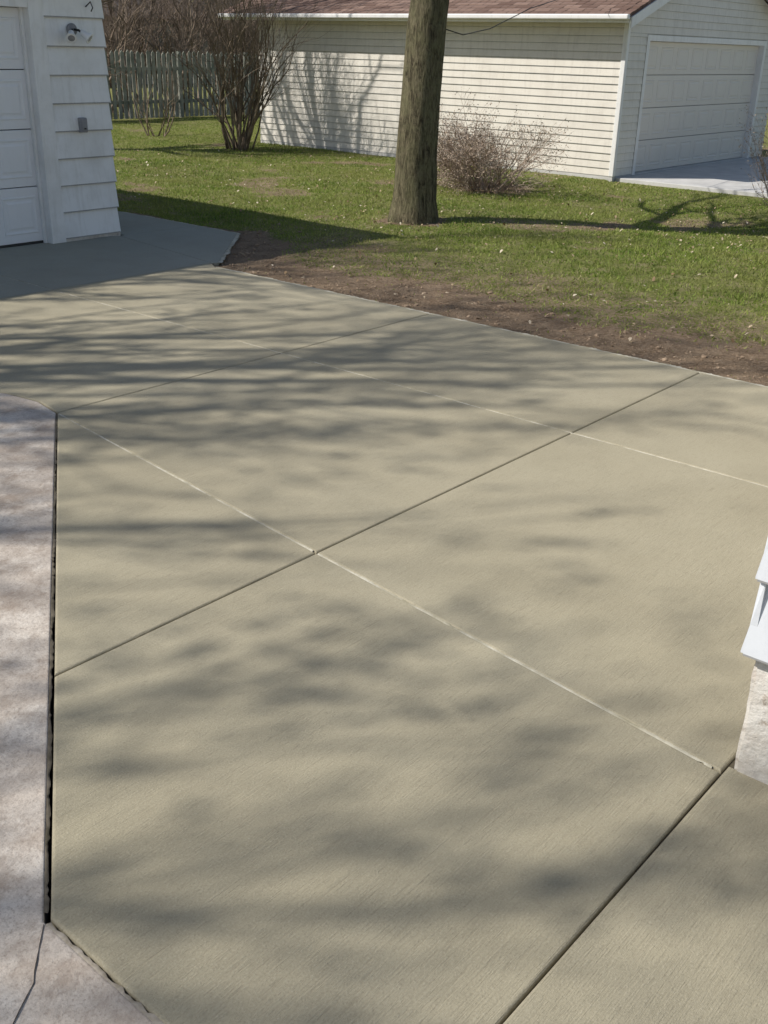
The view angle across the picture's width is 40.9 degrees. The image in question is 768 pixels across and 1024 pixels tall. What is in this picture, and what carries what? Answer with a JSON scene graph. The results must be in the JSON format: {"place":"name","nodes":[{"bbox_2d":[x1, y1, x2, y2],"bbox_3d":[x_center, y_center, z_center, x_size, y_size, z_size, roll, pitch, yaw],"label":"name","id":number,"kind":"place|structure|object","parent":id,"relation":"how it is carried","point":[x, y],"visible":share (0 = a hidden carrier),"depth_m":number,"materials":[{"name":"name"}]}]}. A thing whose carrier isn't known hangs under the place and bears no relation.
{"place":"outdoors","nodes":[
{"label":"outdoors","id":0,"kind":"place"},
{"bbox_2d":[0,393,163,1023],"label":"old concrete path","id":1,"kind":"structure","parent":0,"point":[50,973],"depth_m":2.93,"materials":[{"name":"concrete"}]},
{"bbox_2d":[159,32,176,59],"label":"window glass","id":2,"kind":"object","parent":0,"point":[169,42],"visible":0.07,"depth_m":47.99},
{"bbox_2d":[0,211,767,1023],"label":"concrete driveway","id":3,"kind":"structure","parent":0,"point":[404,667],"depth_m":3.45,"materials":[{"name":"beige concrete"}]},
{"bbox_2d":[0,0,120,247],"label":"garage","id":4,"kind":"structure","parent":3,"relation":"on","point":[58,179],"depth_m":9.87,"materials":[{"name":"white paint"}]},
{"bbox_2d":[0,7,42,245],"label":"overhead door","id":5,"kind":"structure","parent":4,"relation":"in","point":[20,217],"depth_m":9.72,"materials":[{"name":"white paint"}]},
{"bbox_2d":[66,23,92,43],"bbox_3d":[-2.872,-4.482,9.643,0.175,0.172,0.292,20,30,36],"label":"wall lamp","id":6,"kind":"object","parent":4,"relation":"attached to","point":[72,30],"visible":1,"depth_m":9.65,"materials":[{"name":"grey metal"}]},
{"bbox_2d":[78,117,87,132],"bbox_3d":[-2.927,-3.766,10.026,0.070,0.135,0.075,20,30,36],"label":"electrical outlet","id":7,"kind":"object","parent":4,"relation":"attached to","point":[82,125],"visible":1,"depth_m":10.01,"materials":[{"name":"grey metal"}]},
{"bbox_2d":[50,84,767,922],"bbox_3d":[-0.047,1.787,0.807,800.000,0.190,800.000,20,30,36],"label":"ground","id":8,"kind":"structure","parent":0,"point":[686,346],"depth_m":10.03,"materials":[{"name":"green plant"}]},
{"bbox_2d":[114,41,186,136],"bbox_3d":[-5.100,-9.127,22.041,1.720,2.097,2.497,-7,26,-18],"label":"tall bush","id":9,"kind":"object","parent":8,"relation":"on","point":[172,97],"visible":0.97,"depth_m":22.30,"materials":[{"name":"brown plant"}]},
{"bbox_2d":[101,0,217,49],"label":"tree","id":10,"kind":"object","parent":8,"relation":"on","point":[102,1],"visible":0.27,"depth_m":19.33,"materials":[{"name":"brown plant"}]},
{"bbox_2d":[102,0,257,116],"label":"brush thicket","id":11,"kind":"object","parent":8,"relation":"on","point":[126,26],"visible":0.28,"depth_m":29.27,"materials":[{"name":"brown plant"}]},
{"bbox_2d":[105,50,259,118],"bbox_3d":[-5.303,-11.531,27.860,0.170,1.739,15.020,20,30,36],"label":"wooden fence","id":12,"kind":"object","parent":8,"relation":"on","point":[180,101],"visible":0.3,"depth_m":27.16,"materials":[{"name":"grey wood"}]},
{"bbox_2d":[133,0,328,150],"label":"tall bush","id":13,"kind":"object","parent":8,"relation":"on","point":[243,140],"visible":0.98,"depth_m":19.19,"materials":[{"name":"brown plant"}]},
{"bbox_2d":[387,0,448,224],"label":"tree","id":14,"kind":"object","parent":8,"relation":"on","point":[414,201],"visible":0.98,"depth_m":11.74,"materials":[{"name":"brown plant"}]},
{"bbox_2d":[446,0,555,34],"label":"overhead cable","id":15,"kind":"object","parent":14,"relation":"attached to","point":[499,23],"visible":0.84,"depth_m":12.51,"materials":[{"name":"black metal"}]},
{"bbox_2d":[115,143,767,377],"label":"fallen leaves","id":16,"kind":"object","parent":8,"relation":"on","point":[629,338],"visible":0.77,"depth_m":12.88,"materials":[{"name":"brown plant"}]},
{"bbox_2d":[218,0,767,181],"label":"garage","id":17,"kind":"structure","parent":8,"relation":"on","point":[624,88],"depth_m":17.86,"materials":[{"name":"beige plastic"}]},
{"bbox_2d":[635,41,758,171],"bbox_3d":[5.625,-7.306,18.500,0.053,2.012,4.650,20,30,36],"label":"overhead door","id":18,"kind":"structure","parent":17,"relation":"in","point":[677,75],"depth_m":18.35,"materials":[{"name":"beige paint"}]},
{"bbox_2d":[221,223,767,384],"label":"soil clods","id":19,"kind":"object","parent":8,"relation":"on","point":[495,308],"visible":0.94,"depth_m":8.27,"materials":[{"name":"brown soil"}]},
{"bbox_2d":[437,91,570,196],"bbox_3d":[1.518,-5.315,15.134,2.521,1.673,2.666,6,25,10],"label":"twiggy shrub","id":20,"kind":"object","parent":8,"relation":"on","point":[460,151],"visible":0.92,"depth_m":14.88,"materials":[{"name":"brown plant"}]},
{"bbox_2d":[734,661,767,784],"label":"foundation","id":21,"kind":"object","parent":8,"relation":"on","point":[751,759],"visible":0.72,"depth_m":2.85,"materials":[{"name":"white concrete"}]},
{"bbox_2d":[735,105,767,205],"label":"tall bush","id":22,"kind":"object","parent":8,"relation":"on","point":[762,162],"visible":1,"depth_m":13.32,"materials":[{"name":"brown plant"}]},
{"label":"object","id":23,"kind":"object","parent":8,"relation":"on","visible":0},
{"bbox_2d":[102,0,253,21],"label":"roof","id":24,"kind":"structure","parent":23,"relation":"on","point":[137,1],"depth_m":47.19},
{"bbox_2d":[105,16,252,84],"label":"siding","id":25,"kind":"object","parent":23,"relation":"attached to","point":[156,47],"depth_m":47.92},
{"bbox_3d":[6.802,1.002,2.319,5.799,0.490,6.523,20,30,36],"label":"foundation","id":26,"kind":"object","parent":8,"relation":"on","visible":0},
{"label":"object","id":27,"kind":"object","parent":26,"relation":"on","visible":0},
{"bbox_2d":[741,543,767,652],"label":"siding back","id":28,"kind":"object","parent":27,"relation":"attached to","point":[755,618],"visible":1,"depth_m":2.71,"materials":[{"name":"paint"}]},
{"bbox_2d":[743,538,767,664],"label":"house siding","id":29,"kind":"object","parent":27,"relation":"attached to","point":[756,646],"visible":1,"depth_m":2.72,"materials":[{"name":"paint"}]},
{"bbox_2d":[111,116,767,378],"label":"lawn grass","id":30,"kind":"structure","parent":0,"point":[636,248],"depth_m":12.82,"materials":[{"name":"green plant"}]},
{"bbox_2d":[615,157,767,197],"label":"neighbor driveway","id":31,"kind":"structure","parent":0,"point":[731,177],"depth_m":16.92,"materials":[{"name":"grey concrete"}]}
]}

